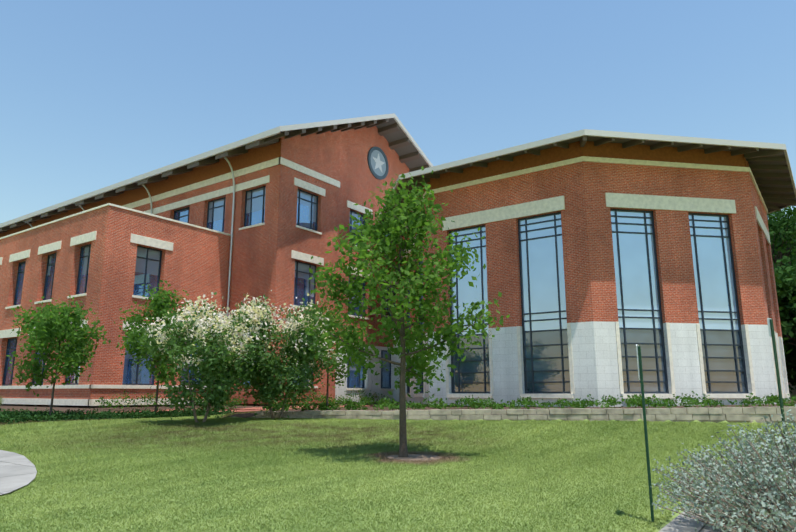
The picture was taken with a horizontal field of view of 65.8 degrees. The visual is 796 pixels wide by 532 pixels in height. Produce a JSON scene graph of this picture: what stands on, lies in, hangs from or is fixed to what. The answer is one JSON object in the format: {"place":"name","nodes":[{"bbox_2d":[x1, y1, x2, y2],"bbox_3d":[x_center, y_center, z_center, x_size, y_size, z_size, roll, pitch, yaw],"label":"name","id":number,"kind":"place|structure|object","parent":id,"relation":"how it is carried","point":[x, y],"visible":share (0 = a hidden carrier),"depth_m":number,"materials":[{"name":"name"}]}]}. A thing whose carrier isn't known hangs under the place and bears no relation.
{"place":"outdoors","nodes":[
{"label":"outdoors","id":0,"kind":"place"},
{"bbox_2d":[0,399,795,531],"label":"lawn terrain","id":1,"kind":"structure","parent":0,"point":[412,456],"depth_m":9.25,"materials":[{"name":"green plant"}]},
{"bbox_2d":[0,450,36,494],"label":"concrete pad","id":2,"kind":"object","parent":1,"relation":"on","point":[17,471],"visible":1,"depth_m":11.25,"materials":[{"name":"white concrete"}]},
{"bbox_2d":[6,295,110,414],"bbox_3d":[-12.420,3.319,22.544,3.075,4.689,3.428,-8,-14,35],"label":"small tree","id":3,"kind":"object","parent":1,"relation":"on","point":[55,321],"depth_m":22.23,"materials":[{"name":"green plant"}]},
{"bbox_2d":[0,407,236,424],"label":"groundcover plants","id":4,"kind":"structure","parent":1,"relation":"on","point":[16,416],"depth_m":23.00,"materials":[{"name":"green plant"}]},
{"bbox_2d":[114,280,199,416],"bbox_3d":[-9.848,3.463,25.709,3.406,5.721,4.265,-8,-14,35],"label":"small tree","id":5,"kind":"object","parent":1,"relation":"on","point":[156,303],"depth_m":25.15,"materials":[{"name":"green plant"}]},
{"bbox_2d":[155,312,244,422],"bbox_3d":[-6.444,3.397,20.700,3.139,3.822,2.977,-8,-14,35],"label":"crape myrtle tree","id":6,"kind":"object","parent":1,"relation":"on","point":[195,415],"visible":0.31,"depth_m":20.11,"materials":[{"name":"brown plant"}]},
{"bbox_2d":[132,290,271,420],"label":"crape myrtle leaves","id":7,"kind":"object","parent":1,"relation":"on","point":[226,373],"visible":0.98,"depth_m":20.05,"materials":[{"name":"green plant"}]},
{"bbox_2d":[95,389,394,409],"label":"foundation shrubs","id":8,"kind":"object","parent":1,"relation":"on","point":[319,399],"visible":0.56,"depth_m":30.64,"materials":[{"name":"green plant"}]},
{"bbox_2d":[99,403,409,412],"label":"brick pavers","id":9,"kind":"object","parent":1,"relation":"on","point":[250,409],"visible":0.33,"depth_m":30.30,"materials":[{"name":"red brick"}]},
{"bbox_2d":[222,290,342,419],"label":"crape myrtle leaves","id":10,"kind":"object","parent":1,"relation":"on","point":[273,376],"visible":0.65,"depth_m":21.80,"materials":[{"name":"green plant"}]},
{"bbox_2d":[258,311,323,418],"bbox_3d":[-4.361,3.660,22.610,3.320,4.045,3.139,6,-13,-26],"label":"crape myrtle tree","id":11,"kind":"object","parent":1,"relation":"on","point":[272,415],"visible":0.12,"depth_m":22.22,"materials":[{"name":"brown plant"}]},
{"bbox_2d":[289,299,371,409],"bbox_3d":[-2.752,3.509,23.922,3.643,4.354,3.139,-8,-14,35],"label":"tree","id":12,"kind":"object","parent":1,"relation":"on","point":[340,375],"depth_m":23.81,"materials":[{"name":"green plant"}]},
{"bbox_2d":[0,126,781,403],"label":"brick walls","id":13,"kind":"structure","parent":1,"relation":"on","point":[195,263],"depth_m":30.67,"materials":[{"name":"red brick"}]},
{"bbox_2d":[23,157,234,339],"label":"building downspouts","id":14,"kind":"object","parent":13,"relation":"attached to","point":[232,224],"visible":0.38,"depth_m":35.73,"materials":[{"name":"metal"}]},
{"bbox_2d":[2,186,748,393],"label":"window frames","id":15,"kind":"structure","parent":13,"relation":"in","point":[622,309],"depth_m":28.00,"materials":[{"name":"black metal"}]},
{"bbox_2d":[4,187,394,387],"bbox_3d":[-25.255,4.443,50.897,51.090,11.300,22.230,-8,-14,35],"label":"window glass","id":16,"kind":"object","parent":15,"relation":"in","point":[129,373],"visible":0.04,"depth_m":34.92,"materials":[{"name":"glass"}]},
{"bbox_2d":[409,329,745,391],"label":"window blinds","id":17,"kind":"object","parent":15,"relation":"in","point":[632,336],"visible":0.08,"depth_m":27.05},
{"bbox_2d":[367,146,388,179],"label":"medallion ring","id":18,"kind":"object","parent":13,"relation":"attached to","point":[374,174],"visible":0.85,"depth_m":42.19,"materials":[{"name":"blue"}]},
{"bbox_2d":[371,150,385,175],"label":"medallion disc","id":19,"kind":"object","parent":13,"relation":"attached to","point":[377,171],"depth_m":42.42,"materials":[{"name":"blue"}]},
{"bbox_2d":[373,153,383,171],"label":"star medallion","id":20,"kind":"object","parent":19,"relation":"attached to","point":[379,163],"visible":1,"depth_m":42.44,"materials":[{"name":"white metal"}]},
{"bbox_2d":[0,138,760,237],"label":"wood frieze","id":21,"kind":"object","parent":13,"relation":"attached to","point":[252,156],"visible":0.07,"depth_m":30.56,"materials":[{"name":"brown wood"}]},
{"bbox_2d":[0,156,789,405],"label":"stone trim","id":22,"kind":"structure","parent":13,"relation":"attached to","point":[621,200],"depth_m":29.66,"materials":[{"name":"beige stone"}]},
{"bbox_2d":[0,118,795,232],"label":"building eave beams","id":23,"kind":"structure","parent":13,"relation":"on","point":[755,154],"depth_m":34.74,"materials":[{"name":"brown wood"}]},
{"bbox_2d":[409,211,738,334],"bbox_3d":[8.761,1.547,34.232,19.498,5.346,12.749,-8,-14,35],"label":"window glass","id":24,"kind":"object","parent":13,"relation":"attached to","point":[543,274],"visible":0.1,"depth_m":27.77,"materials":[{"name":"glass"}]},
{"bbox_2d":[288,166,509,457],"bbox_3d":[0.011,0.929,13.870,4.298,6.646,4.721,-8,-14,35],"label":"lawn tree","id":25,"kind":"object","parent":1,"relation":"on","point":[414,223],"depth_m":13.76,"materials":[{"name":"green plant"}]},
{"bbox_2d":[255,407,795,423],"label":"stone retaining wall","id":26,"kind":"structure","parent":1,"relation":"on","point":[739,414],"depth_m":21.28,"materials":[{"name":"beige stone"}]},
{"bbox_2d":[260,391,795,411],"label":"ground cover plants","id":27,"kind":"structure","parent":1,"relation":"on","point":[772,399],"depth_m":23.52,"materials":[{"name":"green plant"}]},
{"bbox_2d":[335,321,789,406],"bbox_3d":[9.810,5.809,36.822,22.269,4.650,20.038,-8,-14,35],"label":"stone wall base","id":28,"kind":"object","parent":1,"relation":"on","point":[595,361],"visible":0.52,"depth_m":26.81,"materials":[{"name":"white stone"}]},
{"bbox_2d":[638,346,653,522],"bbox_3d":[3.158,2.138,7.827,0.042,2.220,0.088,-8,-14,35],"label":"sign post","id":29,"kind":"object","parent":1,"relation":"on","point":[646,434],"visible":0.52,"depth_m":7.80,"materials":[{"name":"green metal"}]},
{"bbox_2d":[636,344,639,379],"bbox_3d":[3.136,1.258,8.018,0.012,0.460,0.300,-6,-13,26],"label":"sign post plate","id":30,"kind":"object","parent":29,"relation":"attached to","point":[638,361],"visible":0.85,"depth_m":7.92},
{"bbox_2d":[659,509,734,531],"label":"concrete sidewalk","id":31,"kind":"structure","parent":1,"relation":"on","point":[687,524],"depth_m":7.26,"materials":[{"name":"grey concrete"}]},
{"bbox_2d":[649,404,795,531],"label":"sage shrub","id":32,"kind":"object","parent":1,"relation":"on","point":[760,476],"depth_m":6.31,"materials":[{"name":"grey plant"}]},
{"bbox_2d":[770,319,787,451],"bbox_3d":[6.096,2.204,9.773,0.042,2.720,0.063,-8,-14,35],"label":"sign post","id":33,"kind":"object","parent":1,"relation":"on","point":[776,365],"visible":0.5,"depth_m":9.88,"materials":[{"name":"green metal"}]},
{"bbox_2d":[767,318,771,336],"bbox_3d":[6.082,1.004,10.041,0.012,0.300,0.220,-13,-18,48],"label":"sign post plate","id":34,"kind":"object","parent":33,"relation":"attached to","point":[768,322],"visible":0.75,"depth_m":9.99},
{"bbox_2d":[0,113,795,227],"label":"roof","id":35,"kind":"structure","parent":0,"point":[494,154],"depth_m":31.99,"materials":[{"name":"grey metal"}]},
{"bbox_2d":[0,0,795,223],"label":"sky","id":36,"kind":"structure","parent":0,"point":[95,94],"materials":[{"name":"blue"}]},
{"bbox_2d":[185,118,795,219],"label":"building roof soffit","id":37,"kind":"structure","parent":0,"point":[399,135],"depth_m":31.66,"materials":[{"name":"brown wood"}]},
{"bbox_2d":[788,382,795,398],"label":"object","id":38,"kind":"structure","parent":0,"point":[793,393],"depth_m":51.72,"materials":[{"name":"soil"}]},
{"bbox_2d":[772,225,795,270],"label":"tree","id":39,"kind":"object","parent":38,"relation":"on","point":[779,256],"depth_m":62.78,"materials":[{"name":"green plant"}]},
{"bbox_2d":[767,206,795,265],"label":"tree leaves","id":40,"kind":"object","parent":39,"relation":"attached to","point":[777,224],"visible":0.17,"depth_m":60.04,"materials":[{"name":"green plant"}]},
{"bbox_2d":[780,311,795,345],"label":"tree","id":41,"kind":"object","parent":38,"relation":"on","point":[792,339],"visible":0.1,"depth_m":44.16,"materials":[{"name":"green plant"}]},
{"bbox_2d":[774,259,795,357],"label":"tree leaves","id":42,"kind":"object","parent":41,"relation":"attached to","point":[785,281],"visible":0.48,"depth_m":41.74,"materials":[{"name":"green plant"}]},
{"bbox_2d":[781,326,795,392],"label":"tree","id":43,"kind":"object","parent":38,"relation":"on","point":[790,362],"visible":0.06,"depth_m":44.48,"materials":[{"name":"green plant"}]},
{"bbox_2d":[787,372,795,389],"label":"tree leaves","id":44,"kind":"object","parent":38,"relation":"on","point":[789,386],"depth_m":46.01,"materials":[{"name":"green plant"}]},
{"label":"tree wood","id":45,"kind":"object","parent":38,"relation":"on","visible":0},
{"bbox_2d":[773,256,794,270],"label":"tree leaves","id":46,"kind":"object","parent":45,"relation":"on","point":[774,266],"depth_m":53.20,"materials":[{"name":"green plant"}]},
{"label":"tree wood","id":47,"kind":"object","parent":38,"relation":"on","visible":0},
{"bbox_2d":[772,245,795,273],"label":"tree","id":48,"kind":"object","parent":47,"relation":"attached to","point":[793,259],"visible":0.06,"depth_m":50.59,"materials":[{"name":"green plant"}]}
]}

